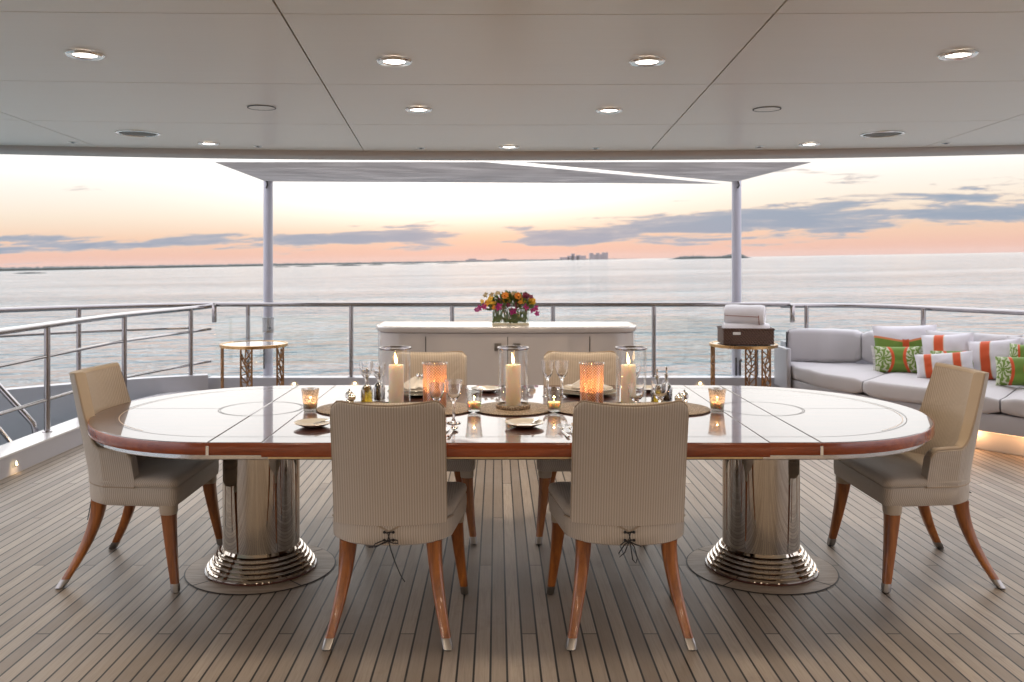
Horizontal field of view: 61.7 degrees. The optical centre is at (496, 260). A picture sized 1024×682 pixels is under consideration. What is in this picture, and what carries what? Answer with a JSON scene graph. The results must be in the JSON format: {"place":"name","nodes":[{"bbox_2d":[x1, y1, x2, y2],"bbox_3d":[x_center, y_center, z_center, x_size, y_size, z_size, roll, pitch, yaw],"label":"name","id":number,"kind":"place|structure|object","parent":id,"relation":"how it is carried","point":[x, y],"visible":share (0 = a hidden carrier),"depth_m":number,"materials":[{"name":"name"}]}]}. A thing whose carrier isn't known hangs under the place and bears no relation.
{"place":"outdoors","nodes":[
{"label":"outdoors","id":0,"kind":"place"},
{"bbox_2d":[0,260,545,270],"bbox_3d":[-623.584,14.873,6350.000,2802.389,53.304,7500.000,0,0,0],"label":"coast","id":1,"kind":"structure","parent":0,"point":[106,267],"depth_m":3626.36},
{"bbox_2d":[560,254,585,259],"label":"hotel tower","id":2,"kind":"structure","parent":1,"relation":"on","point":[574,257],"depth_m":9860.00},
{"bbox_2d":[0,0,1023,160],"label":"ceiling","id":3,"kind":"structure","parent":0,"point":[534,80],"depth_m":4.05,"materials":[{"name":"paint"}]},
{"bbox_2d":[64,49,104,60],"bbox_3d":[-1.711,-0.853,3.560,0.152,0.012,0.152,0,0,0],"label":"downlight","id":4,"kind":"object","parent":3,"relation":"attached to","point":[81,54],"visible":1,"depth_m":3.54,"materials":[{"name":"silver metal"}]},
{"bbox_2d":[115,130,159,136],"bbox_3d":[-2.442,-0.865,5.835,0.284,0.009,0.284,0,0,0],"label":"ceiling speaker","id":5,"kind":"object","parent":3,"relation":"attached to","point":[138,133],"visible":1,"depth_m":5.81,"materials":[{"name":"silver metal"}]},
{"bbox_2d":[198,141,218,145],"bbox_3d":[-2.114,-0.858,6.287,0.152,0.012,0.152,0,0,0],"label":"downlight","id":6,"kind":"object","parent":3,"relation":"attached to","point":[207,143],"visible":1,"depth_m":6.26,"materials":[{"name":"silver metal"}]},
{"bbox_2d":[247,105,275,110],"bbox_3d":[-1.314,-0.854,4.790,0.156,0.003,0.156,0,0,0],"label":"ceiling hatch","id":7,"kind":"object","parent":3,"relation":"attached to","point":[261,107],"visible":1,"depth_m":4.78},
{"bbox_2d":[376,56,411,66],"bbox_3d":[-0.434,-0.844,3.635,0.152,0.012,0.152,0,0,0],"label":"downlight","id":8,"kind":"object","parent":3,"relation":"attached to","point":[395,61],"visible":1,"depth_m":3.62,"materials":[{"name":"silver metal"}]},
{"bbox_2d":[405,106,431,112],"bbox_3d":[-0.437,-0.844,4.796,0.152,0.012,0.152,0,0,0],"label":"downlight","id":9,"kind":"object","parent":3,"relation":"attached to","point":[417,109],"visible":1,"depth_m":4.77,"materials":[{"name":"silver metal"}]},
{"bbox_2d":[499,145,518,148],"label":"downlight","id":10,"kind":"object","parent":3,"relation":"attached to","point":[508,146],"visible":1,"depth_m":6.33,"materials":[{"name":"silver metal"}]},
{"bbox_2d":[595,107,622,113],"bbox_3d":[0.631,-0.844,4.819,0.152,0.012,0.152,0,0,0],"label":"downlight","id":11,"kind":"object","parent":3,"relation":"attached to","point":[607,110],"visible":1,"depth_m":4.80,"materials":[{"name":"silver metal"}]},
{"bbox_2d":[629,56,664,66],"bbox_3d":[0.638,-0.844,3.642,0.152,0.012,0.152,0,0,0],"label":"downlight","id":12,"kind":"object","parent":3,"relation":"attached to","point":[649,61],"visible":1,"depth_m":3.62,"materials":[{"name":"silver metal"}]},
{"bbox_2d":[753,107,780,111],"bbox_3d":[1.524,-0.854,4.838,0.156,0.003,0.156,0,0,0],"label":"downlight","id":13,"kind":"object","parent":3,"relation":"attached to","point":[765,109],"visible":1,"depth_m":4.84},
{"bbox_2d":[798,142,819,145],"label":"downlight","id":14,"kind":"object","parent":3,"relation":"attached to","point":[809,144],"visible":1,"depth_m":6.30,"materials":[{"name":"silver metal"}]},
{"bbox_2d":[860,131,904,137],"bbox_3d":[2.639,-0.865,5.869,0.284,0.009,0.284,0,0,0],"label":"ceiling speaker","id":15,"kind":"object","parent":3,"relation":"attached to","point":[877,134],"visible":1,"depth_m":5.85,"materials":[{"name":"silver metal"}]},
{"bbox_2d":[937,49,978,60],"bbox_3d":[1.916,-0.853,3.561,0.152,0.012,0.152,0,0,0],"label":"downlight","id":16,"kind":"object","parent":3,"relation":"attached to","point":[962,54],"visible":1,"depth_m":3.54,"materials":[{"name":"silver metal"}]},
{"bbox_2d":[0,444,1023,681],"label":"deck","id":17,"kind":"structure","parent":0,"point":[949,612],"depth_m":3.61,"materials":[{"name":"brown wood"}]},
{"bbox_2d":[0,390,199,479],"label":"coaming","id":18,"kind":"object","parent":17,"relation":"on","point":[25,452],"visible":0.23,"depth_m":6.22,"materials":[{"name":"paint"}]},
{"bbox_2d":[0,303,212,432],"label":"stair guard railing","id":19,"kind":"object","parent":18,"relation":"on","point":[46,327],"visible":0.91,"depth_m":7.12,"materials":[{"name":"metal"}]},
{"bbox_2d":[0,374,207,445],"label":"bulwark","id":20,"kind":"object","parent":17,"relation":"attached to","point":[14,425],"visible":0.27,"depth_m":7.92,"materials":[{"name":"paint"}]},
{"bbox_2d":[0,383,38,442],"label":"stair handrail","id":21,"kind":"object","parent":20,"relation":"attached to","point":[14,403],"visible":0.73,"depth_m":6.98,"materials":[{"name":"metal"}]},
{"bbox_2d":[0,302,214,373],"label":"railing","id":22,"kind":"object","parent":20,"relation":"on","point":[78,309],"visible":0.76,"depth_m":8.20,"materials":[{"name":"metal"}]},
{"bbox_2d":[55,362,222,593],"bbox_3d":[-1.687,0.977,4.055,0.602,0.946,0.653,0,0,0],"label":"dining armchair","id":23,"kind":"object","parent":17,"relation":"on","point":[131,482],"visible":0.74,"depth_m":3.83,"materials":[{"name":"fabric"}]},
{"bbox_2d":[219,340,287,388],"bbox_3d":[-2.308,1.117,8.150,0.630,0.665,0.630,0,0,0],"label":"side table","id":24,"kind":"object","parent":17,"relation":"on","point":[251,345],"visible":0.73,"depth_m":7.98,"materials":[{"name":"gold metal"}]},
{"bbox_2d":[184,544,335,594],"bbox_3d":[-1.113,1.448,4.056,0.693,0.001,0.693,0,0,0],"label":"deck ring caulk","id":25,"kind":"object","parent":17,"relation":"on","point":[260,593],"visible":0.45,"depth_m":3.83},
{"bbox_2d":[185,545,334,593],"bbox_3d":[-1.113,1.446,4.056,0.680,0.001,0.680,0,0,0],"label":"deck ring","id":26,"kind":"object","parent":17,"relation":"on","point":[194,574],"visible":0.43,"depth_m":3.89,"materials":[{"name":"brown wood"}]},
{"bbox_2d":[262,181,273,375],"bbox_3d":[-2.415,0.165,9.042,0.124,2.090,0.139,0,0,0],"label":"canopy post","id":27,"kind":"object","parent":17,"relation":"on","point":[268,323],"visible":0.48,"depth_m":9.01,"materials":[{"name":"metal"}]},
{"bbox_2d":[215,162,721,183],"bbox_3d":[-0.032,-0.812,8.065,4.821,0.054,1.970,0,0,0],"label":"shade sail","id":28,"kind":"object","parent":27,"relation":"attached to","point":[474,172],"visible":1,"depth_m":7.90,"materials":[{"name":"fabric"}]},
{"bbox_2d":[321,400,468,650],"bbox_3d":[-0.408,0.984,3.445,0.573,0.932,0.603,0,0,0],"label":"dining chair","id":29,"kind":"object","parent":17,"relation":"on","point":[392,486],"visible":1,"depth_m":3.22,"materials":[{"name":"fabric"}]},
{"bbox_2d":[391,351,476,544],"bbox_3d":[-0.387,0.984,4.669,0.573,0.932,0.603,0,0,0],"label":"dining chair","id":30,"kind":"object","parent":17,"relation":"on","point":[456,361],"visible":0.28,"depth_m":4.87,"materials":[{"name":"fabric"}]},
{"bbox_2d":[208,376,781,389],"bbox_3d":[0.000,1.623,8.820,5.900,0.855,0.160,0,0,0],"label":"bulwark","id":31,"kind":"object","parent":17,"relation":"attached to","point":[214,382],"visible":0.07,"depth_m":8.74,"materials":[{"name":"paint"}]},
{"bbox_2d":[212,302,794,376],"bbox_3d":[0.066,0.810,8.780,5.935,0.769,0.110,0,0,0],"label":"stern railing","id":32,"kind":"object","parent":31,"relation":"on","point":[451,305],"visible":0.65,"depth_m":8.78,"materials":[{"name":"metal"}]},
{"bbox_2d":[376,322,636,384],"bbox_3d":[0.079,0.989,7.110,2.146,0.923,0.656,0,0,0],"label":"sideboard","id":33,"kind":"object","parent":17,"relation":"on","point":[477,343],"visible":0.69,"depth_m":6.80,"materials":[{"name":"beige paint"}]},
{"bbox_2d":[492,322,528,324],"bbox_3d":[0.112,0.468,7.050,0.300,0.117,0.120,0,0,0],"label":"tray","id":34,"kind":"object","parent":33,"relation":"on","point":[508,323],"visible":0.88,"depth_m":6.99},
{"bbox_2d":[474,290,538,322],"bbox_3d":[0.069,0.394,7.041,0.511,0.315,0.289,0,0,-15],"label":"bouquet","id":35,"kind":"object","parent":34,"relation":"in","point":[507,299],"visible":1,"depth_m":7.00,"materials":[{"name":"multicoloured plant"}]},
{"bbox_2d":[87,385,934,585],"bbox_3d":[0.061,1.071,4.056,3.828,0.744,1.534,0,0,0],"label":"dining table","id":36,"kind":"object","parent":17,"relation":"on","point":[760,442],"visible":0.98,"depth_m":3.88,"materials":[{"name":"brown wood"}]},
{"bbox_2d":[301,387,318,411],"bbox_3d":[-0.866,0.647,3.980,0.083,0.104,0.083,0,0,0],"label":"tealight glass","id":37,"kind":"object","parent":36,"relation":"on","point":[310,397],"visible":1,"depth_m":3.95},
{"bbox_2d":[294,418,329,427],"bbox_3d":[-0.773,0.689,3.615,0.164,0.020,0.164,0,0,0],"label":"bread plate","id":38,"kind":"object","parent":36,"relation":"on","point":[307,423],"visible":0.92,"depth_m":3.64,"materials":[{"name":"ceramic"}]},
{"bbox_2d":[316,401,382,414],"bbox_3d":[-0.662,0.696,4.035,0.370,0.006,0.370,0,0,0],"label":"beaded mat","id":39,"kind":"object","parent":36,"relation":"on","point":[324,409],"visible":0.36,"depth_m":4.04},
{"bbox_2d":[347,391,355,402],"bbox_3d":[-0.712,0.669,4.190,0.044,0.060,0.044,0,0,0],"label":"salt cellar","id":40,"kind":"object","parent":39,"relation":"on","point":[351,396],"visible":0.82,"depth_m":4.17,"materials":[{"name":"silver metal"}]},
{"bbox_2d":[359,360,372,384],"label":"wine glass","id":41,"kind":"object","parent":36,"relation":"on","point":[364,364],"visible":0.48,"depth_m":4.40,"materials":[{"name":"clear glass"}]},
{"bbox_2d":[361,368,372,401],"bbox_3d":[-0.640,0.614,4.220,0.060,0.170,0.060,0,0,0],"label":"cruet bottle","id":42,"kind":"object","parent":36,"relation":"on","point":[366,393],"visible":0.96,"depth_m":4.20,"materials":[{"name":"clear glass"}]},
{"bbox_2d":[372,362,385,396],"bbox_3d":[-0.605,0.613,4.400,0.068,0.172,0.068,0,0,0],"label":"wine glass","id":43,"kind":"object","parent":36,"relation":"on","point":[376,365],"visible":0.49,"depth_m":4.38,"materials":[{"name":"clear glass"}]},
{"bbox_2d":[374,366,384,400],"bbox_3d":[-0.590,0.614,4.300,0.060,0.170,0.060,0,0,0],"label":"cruet bottle","id":44,"kind":"object","parent":36,"relation":"on","point":[379,391],"visible":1,"depth_m":4.28,"materials":[{"name":"clear glass"}]},
{"bbox_2d":[379,346,410,402],"bbox_3d":[-0.477,0.549,4.030,0.162,0.285,0.162,0,0,0],"label":"hurricane lamp","id":45,"kind":"object","parent":36,"relation":"on","point":[401,347],"visible":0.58,"depth_m":4.04,"materials":[{"name":"clear glass"}]},
{"bbox_2d":[389,354,403,402],"bbox_3d":[-0.473,0.556,4.030,0.071,0.250,0.071,0,0,0],"label":"pillar candle","id":46,"kind":"object","parent":45,"relation":"in","point":[396,382],"visible":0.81,"depth_m":4.00,"materials":[{"name":"beige wax"}]},
{"bbox_2d":[387,390,422,396],"bbox_3d":[-0.420,0.690,4.500,0.310,0.018,0.310,0,0,0],"label":"charger plate","id":47,"kind":"object","parent":36,"relation":"on","point":[413,394],"visible":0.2,"depth_m":4.43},
{"bbox_2d":[404,387,422,392],"bbox_3d":[-0.420,0.672,4.500,0.267,0.016,0.267,0,0,0],"label":"dinner plate","id":48,"kind":"object","parent":47,"relation":"on","point":[418,389],"visible":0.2,"depth_m":4.45,"materials":[{"name":"ceramic"}]},
{"bbox_2d":[404,373,422,388],"bbox_3d":[-0.420,0.630,4.500,0.169,0.070,0.119,0,0,-17],"label":"napkin","id":49,"kind":"object","parent":48,"relation":"on","point":[415,382],"visible":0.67,"depth_m":4.47,"materials":[{"name":"white fabric"}]},
{"bbox_2d":[429,382,444,400],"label":"wine glass","id":50,"kind":"object","parent":36,"relation":"on","point":[436,389],"visible":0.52,"depth_m":3.72,"materials":[{"name":"clear glass"}]},
{"bbox_2d":[445,379,461,423],"bbox_3d":[-0.186,0.607,3.690,0.074,0.184,0.074,0,0,0],"label":"wine glass","id":51,"kind":"object","parent":36,"relation":"on","point":[453,388],"visible":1,"depth_m":3.67,"materials":[{"name":"clear glass"}]},
{"bbox_2d":[445,402,472,415],"bbox_3d":[-0.292,0.696,4.035,0.370,0.006,0.370,0,0,0],"label":"beaded mat","id":52,"kind":"object","parent":36,"relation":"on","point":[460,408],"visible":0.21,"depth_m":4.01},
{"bbox_2d":[422,362,446,406],"bbox_3d":[-0.292,0.586,4.035,0.121,0.213,0.121,0,0,0],"label":"etched votive","id":53,"kind":"object","parent":52,"relation":"on","point":[434,372],"visible":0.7,"depth_m":3.99,"materials":[{"name":"orange glass"}]},
{"bbox_2d":[465,387,482,411],"bbox_3d":[-0.105,0.640,3.950,0.083,0.104,0.083,0,0,0],"label":"tealight glass","id":54,"kind":"object","parent":36,"relation":"on","point":[473,410],"visible":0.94,"depth_m":3.94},
{"bbox_2d":[468,400,479,408],"bbox_3d":[-0.105,0.657,3.950,0.058,0.043,0.058,0,0,0],"label":"tealight candle","id":55,"kind":"object","parent":54,"relation":"in","point":[474,404],"visible":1,"depth_m":3.93,"materials":[{"name":"beige wax"}]},
{"bbox_2d":[472,386,500,391],"bbox_3d":[-0.055,0.689,4.580,0.160,0.020,0.160,0,0,0],"label":"bread plate","id":56,"kind":"object","parent":36,"relation":"on","point":[487,388],"visible":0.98,"depth_m":4.61,"materials":[{"name":"ceramic"}]},
{"bbox_2d":[474,402,551,415],"bbox_3d":[0.077,0.696,4.035,0.370,0.006,0.370,0,0,0],"label":"beaded mat","id":57,"kind":"object","parent":36,"relation":"on","point":[533,409],"visible":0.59,"depth_m":3.96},
{"bbox_2d":[496,345,529,409],"bbox_3d":[0.077,0.549,4.035,0.162,0.285,0.162,0,0,0],"label":"hurricane lamp","id":58,"kind":"object","parent":57,"relation":"on","point":[522,406],"visible":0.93,"depth_m":3.99,"materials":[{"name":"clear glass"}]},
{"bbox_2d":[506,354,520,405],"bbox_3d":[0.077,0.556,4.035,0.071,0.250,0.071,0,0,0],"label":"pillar candle","id":59,"kind":"object","parent":58,"relation":"in","point":[513,384],"visible":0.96,"depth_m":4.00,"materials":[{"name":"beige wax"}]},
{"bbox_2d":[505,418,543,427],"bbox_3d":[0.116,0.689,3.615,0.166,0.020,0.166,0,0,0],"label":"bread plate","id":60,"kind":"object","parent":36,"relation":"on","point":[522,422],"visible":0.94,"depth_m":3.64,"materials":[{"name":"ceramic"}]},
{"bbox_2d":[541,360,553,396],"bbox_3d":[0.262,0.608,4.420,0.066,0.182,0.066,0,0,0],"label":"wine glass","id":61,"kind":"object","parent":36,"relation":"on","point":[547,367],"visible":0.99,"depth_m":4.40,"materials":[{"name":"clear glass"}]},
{"bbox_2d":[545,387,562,411],"bbox_3d":[0.264,0.640,3.950,0.083,0.104,0.083,0,0,0],"label":"tealight glass","id":62,"kind":"object","parent":36,"relation":"on","point":[554,410],"visible":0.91,"depth_m":3.94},
{"bbox_2d":[548,400,559,408],"bbox_3d":[0.264,0.657,3.950,0.058,0.043,0.058,0,0,0],"label":"tealight candle","id":63,"kind":"object","parent":62,"relation":"in","point":[554,404],"visible":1,"depth_m":3.93,"materials":[{"name":"beige wax"}]},
{"bbox_2d":[555,360,568,397],"bbox_3d":[0.334,0.607,4.400,0.072,0.184,0.072,0,0,0],"label":"wine glass","id":64,"kind":"object","parent":36,"relation":"on","point":[561,367],"visible":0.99,"depth_m":4.38,"materials":[{"name":"clear glass"}]},
{"bbox_2d":[553,402,609,414],"bbox_3d":[0.447,0.696,4.035,0.370,0.006,0.370,0,0,0],"label":"beaded mat","id":65,"kind":"object","parent":36,"relation":"on","point":[566,408],"visible":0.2,"depth_m":4.04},
{"bbox_2d":[579,362,604,402],"bbox_3d":[0.447,0.586,4.035,0.121,0.213,0.121,0,0,0],"label":"etched votive","id":66,"kind":"object","parent":65,"relation":"on","point":[591,381],"visible":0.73,"depth_m":3.99,"materials":[{"name":"orange glass"}]},
{"bbox_2d":[558,388,616,395],"bbox_3d":[0.475,0.690,4.500,0.310,0.018,0.310,0,0,0],"label":"charger plate","id":67,"kind":"object","parent":36,"relation":"on","point":[607,392],"visible":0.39,"depth_m":4.50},
{"bbox_2d":[563,384,612,391],"bbox_3d":[0.475,0.672,4.500,0.267,0.016,0.267,0,0,0],"label":"dinner plate","id":68,"kind":"object","parent":67,"relation":"on","point":[570,388],"visible":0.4,"depth_m":4.51,"materials":[{"name":"ceramic"}]},
{"bbox_2d":[571,379,579,388],"bbox_3d":[0.475,0.630,4.500,0.169,0.070,0.119,0,0,11],"label":"napkin","id":69,"kind":"object","parent":68,"relation":"on","point":[576,384],"visible":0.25,"depth_m":4.47,"materials":[{"name":"white fabric"}]},
{"bbox_2d":[615,346,646,402],"bbox_3d":[0.631,0.549,4.030,0.162,0.285,0.162,0,0,0],"label":"hurricane lamp","id":70,"kind":"object","parent":36,"relation":"on","point":[625,347],"visible":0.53,"depth_m":4.02,"materials":[{"name":"clear glass"}]},
{"bbox_2d":[621,353,635,402],"bbox_3d":[0.619,0.556,4.030,0.071,0.250,0.071,0,0,0],"label":"pillar candle","id":71,"kind":"object","parent":70,"relation":"in","point":[628,372],"visible":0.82,"depth_m":4.00,"materials":[{"name":"beige wax"}]},
{"bbox_2d":[628,382,644,402],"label":"wine glass","id":72,"kind":"object","parent":36,"relation":"on","point":[636,391],"visible":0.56,"depth_m":3.70,"materials":[{"name":"clear glass"}]},
{"bbox_2d":[635,364,640,378],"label":"wine glass","id":73,"kind":"object","parent":36,"relation":"on","point":[637,370],"visible":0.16,"depth_m":4.40,"materials":[{"name":"clear glass"}]},
{"bbox_2d":[644,385,651,391],"bbox_3d":[0.800,0.689,4.600,0.160,0.020,0.160,0,0,0],"label":"bread plate","id":74,"kind":"object","parent":36,"relation":"on","point":[647,388],"visible":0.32,"depth_m":4.64,"materials":[{"name":"ceramic"}]},
{"bbox_2d":[651,380,667,401],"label":"wine glass","id":75,"kind":"object","parent":36,"relation":"on","point":[659,388],"visible":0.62,"depth_m":3.73,"materials":[{"name":"clear glass"}]},
{"bbox_2d":[663,367,672,400],"bbox_3d":[0.845,0.614,4.270,0.060,0.170,0.060,0,0,0],"label":"cruet bottle","id":76,"kind":"object","parent":36,"relation":"on","point":[668,396],"visible":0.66,"depth_m":4.25,"materials":[{"name":"clear glass"}]},
{"bbox_2d":[643,401,710,415],"bbox_3d":[0.816,0.696,4.035,0.370,0.006,0.370,0,0,0],"label":"beaded mat","id":77,"kind":"object","parent":36,"relation":"on","point":[695,409],"visible":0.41,"depth_m":4.01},
{"bbox_2d":[651,369,662,402],"bbox_3d":[0.785,0.614,4.200,0.060,0.170,0.060,0,0,0],"label":"cruet bottle","id":78,"kind":"object","parent":77,"relation":"on","point":[653,398],"visible":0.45,"depth_m":4.19,"materials":[{"name":"clear glass"}]},
{"bbox_2d":[675,392,683,400],"bbox_3d":[0.885,0.669,4.160,0.044,0.060,0.044,0,0,0],"label":"salt cellar","id":79,"kind":"object","parent":77,"relation":"on","point":[678,396],"visible":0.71,"depth_m":4.15,"materials":[{"name":"silver metal"}]},
{"bbox_2d":[680,389,688,401],"bbox_3d":[0.930,0.669,4.250,0.044,0.060,0.044,0,0,0],"label":"salt cellar","id":80,"kind":"object","parent":36,"relation":"on","point":[685,395],"visible":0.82,"depth_m":4.24,"materials":[{"name":"silver metal"}]},
{"bbox_2d":[708,387,725,411],"bbox_3d":[1.023,0.647,3.980,0.083,0.104,0.083,0,0,0],"label":"tealight glass","id":81,"kind":"object","parent":36,"relation":"on","point":[717,398],"visible":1,"depth_m":3.95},
{"bbox_2d":[535,351,619,544],"bbox_3d":[0.482,0.984,4.669,0.573,0.932,0.603,0,0,0],"label":"dining chair","id":82,"kind":"object","parent":17,"relation":"on","point":[547,470],"visible":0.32,"depth_m":4.86,"materials":[{"name":"fabric"}]},
{"bbox_2d":[546,400,696,650],"bbox_3d":[0.501,0.984,3.445,0.573,0.932,0.603,0,0,0],"label":"dining chair","id":83,"kind":"object","parent":17,"relation":"on","point":[625,486],"visible":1,"depth_m":3.23,"materials":[{"name":"fabric"}]},
{"bbox_2d":[732,181,741,375],"bbox_3d":[2.531,0.165,9.036,0.098,2.090,0.126,0,0,0],"label":"canopy post","id":84,"kind":"object","parent":17,"relation":"on","point":[736,261],"visible":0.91,"depth_m":9.01,"materials":[{"name":"metal"}]},
{"bbox_2d":[524,162,810,181],"bbox_3d":[1.403,-0.818,8.065,2.393,0.042,1.970,0,0,0],"label":"shade sail","id":85,"kind":"object","parent":84,"relation":"attached to","point":[728,171],"visible":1,"depth_m":7.49,"materials":[{"name":"fabric"}]},
{"bbox_2d":[709,341,777,386],"bbox_3d":[2.344,1.117,8.150,0.630,0.665,0.630,0,0,0],"label":"side table","id":86,"kind":"object","parent":17,"relation":"on","point":[714,344],"visible":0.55,"depth_m":7.98,"materials":[{"name":"gold metal"}]},
{"bbox_2d":[717,326,774,344],"bbox_3d":[2.351,0.707,8.119,0.478,0.153,0.317,0,0,4],"label":"basket","id":87,"kind":"object","parent":86,"relation":"on","point":[745,336],"visible":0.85,"depth_m":7.97,"materials":[{"name":"wicker"}]},
{"bbox_2d":[722,323,769,327],"bbox_3d":[2.345,0.654,8.062,0.423,0.131,0.145,0,0,0],"label":"rolled towel","id":88,"kind":"object","parent":87,"relation":"in","point":[738,325],"visible":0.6,"depth_m":8.01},
{"bbox_2d":[724,304,765,324],"bbox_3d":[2.350,0.515,8.114,0.363,0.196,0.220,0,0,24],"label":"rolled towel","id":89,"kind":"object","parent":88,"relation":"on","point":[748,314],"visible":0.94,"depth_m":8.03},
{"bbox_2d":[687,544,837,593],"bbox_3d":[1.249,1.446,4.056,0.680,0.001,0.680,0,0,0],"label":"deck ring","id":90,"kind":"object","parent":17,"relation":"on","point":[828,573],"visible":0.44,"depth_m":3.89,"materials":[{"name":"brown wood"}]},
{"bbox_2d":[686,547,839,594],"bbox_3d":[1.249,1.448,4.056,0.693,0.001,0.693,0,0,0],"label":"deck ring caulk","id":91,"kind":"object","parent":17,"relation":"on","point":[764,593],"visible":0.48,"depth_m":3.82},
{"bbox_2d":[781,341,871,364],"bbox_3d":[4.738,1.440,7.355,0.760,1.220,4.676,0,0,-42],"label":"bulwark","id":92,"kind":"object","parent":17,"relation":"attached to","point":[783,344],"visible":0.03,"depth_m":8.79,"materials":[{"name":"paint"}]},
{"bbox_2d":[780,303,1023,328],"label":"railing","id":93,"kind":"object","parent":92,"relation":"on","point":[807,306],"visible":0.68,"depth_m":8.50,"materials":[{"name":"metal"}]},
{"bbox_2d":[774,328,1023,455],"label":"sofa","id":94,"kind":"object","parent":17,"relation":"on","point":[1001,428],"visible":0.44,"depth_m":7.58,"materials":[{"name":"fabric"}]},
{"bbox_2d":[871,346,922,372],"bbox_3d":[3.632,0.896,7.760,0.450,0.248,0.176,0,0,20],"label":"throw pillow","id":95,"kind":"object","parent":94,"relation":"on","point":[894,359],"visible":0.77,"depth_m":7.71,"materials":[{"name":"green fabric"}]},
{"bbox_2d":[872,324,936,365],"bbox_3d":[3.782,0.810,7.929,0.569,0.449,0.189,0,0,22],"label":"throw pillow","id":96,"kind":"object","parent":94,"relation":"on","point":[897,336],"visible":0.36,"depth_m":7.92,"materials":[{"name":"fabric"}]},
{"bbox_2d":[914,351,973,378],"bbox_3d":[3.790,0.887,7.259,0.476,0.265,0.174,0,0,34],"label":"throw pillow","id":97,"kind":"object","parent":94,"relation":"on","point":[925,363],"visible":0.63,"depth_m":7.24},
{"bbox_2d":[926,330,964,334],"bbox_3d":[4.061,0.780,7.661,0.447,0.292,0.174,0,0,44],"label":"throw pillow","id":98,"kind":"object","parent":94,"relation":"on","point":[929,332],"visible":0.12,"depth_m":7.71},
{"bbox_2d":[921,333,973,353],"bbox_3d":[3.962,0.825,7.522,0.462,0.403,0.183,0,0,40],"label":"throw pillow","id":99,"kind":"object","parent":94,"relation":"on","point":[955,342],"visible":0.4,"depth_m":7.49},
{"bbox_2d":[930,351,973,367],"bbox_3d":[3.965,0.880,7.419,0.418,0.220,0.168,0,0,38],"label":"throw pillow","id":100,"kind":"object","parent":94,"relation":"on","point":[935,352],"visible":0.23,"depth_m":7.46,"materials":[{"name":"green fabric"}]},
{"bbox_2d":[967,338,1020,379],"bbox_3d":[4.196,0.837,7.218,0.175,0.387,0.453,0,0,-44],"label":"throw pillow","id":101,"kind":"object","parent":94,"relation":"on","point":[984,353],"visible":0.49,"depth_m":7.20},
{"bbox_2d":[972,332,1022,341],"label":"throw pillow","id":102,"kind":"object","parent":94,"relation":"on","point":[985,337],"visible":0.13,"depth_m":7.41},
{"bbox_2d":[995,356,1023,385],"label":"throw pillow","id":103,"kind":"object","parent":94,"relation":"on","point":[1009,370],"visible":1,"depth_m":6.79,"materials":[{"name":"green fabric"}]},
{"bbox_2d":[1007,336,1023,344],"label":"throw pillow","id":104,"kind":"object","parent":94,"relation":"on","point":[1012,337],"visible":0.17,"depth_m":7.20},
{"bbox_2d":[1009,343,1023,356],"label":"throw pillow","id":105,"kind":"object","parent":94,"relation":"on","point":[1016,350],"visible":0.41,"depth_m":6.99,"materials":[{"name":"green fabric"}]},
{"bbox_2d":[827,362,1005,593],"bbox_3d":[1.984,0.977,4.055,0.602,0.946,0.653,0,0,0],"label":"dining armchair","id":106,"kind":"object","parent":17,"relation":"on","point":[935,470],"visible":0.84,"depth_m":3.85,"materials":[{"name":"fabric"}]},
{"bbox_2d":[0,252,1023,387],"bbox_3d":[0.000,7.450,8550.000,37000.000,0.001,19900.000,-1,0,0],"label":"sea","id":107,"kind":"structure","parent":0,"point":[316,339],"depth_m":160.20,"materials":[{"name":"teal liquid"}]},
{"bbox_2d":[589,252,607,259],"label":"hotel tower","id":108,"kind":"structure","parent":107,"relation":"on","point":[599,256],"depth_m":9910.00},
{"bbox_2d":[0,154,1023,267],"label":"sky","id":109,"kind":"structure","parent":0,"point":[55,211],"materials":[{"name":"multicoloured"}]},
{"bbox_2d":[671,254,750,258],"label":"island","id":110,"kind":"structure","parent":0,"point":[707,257],"depth_m":4300.00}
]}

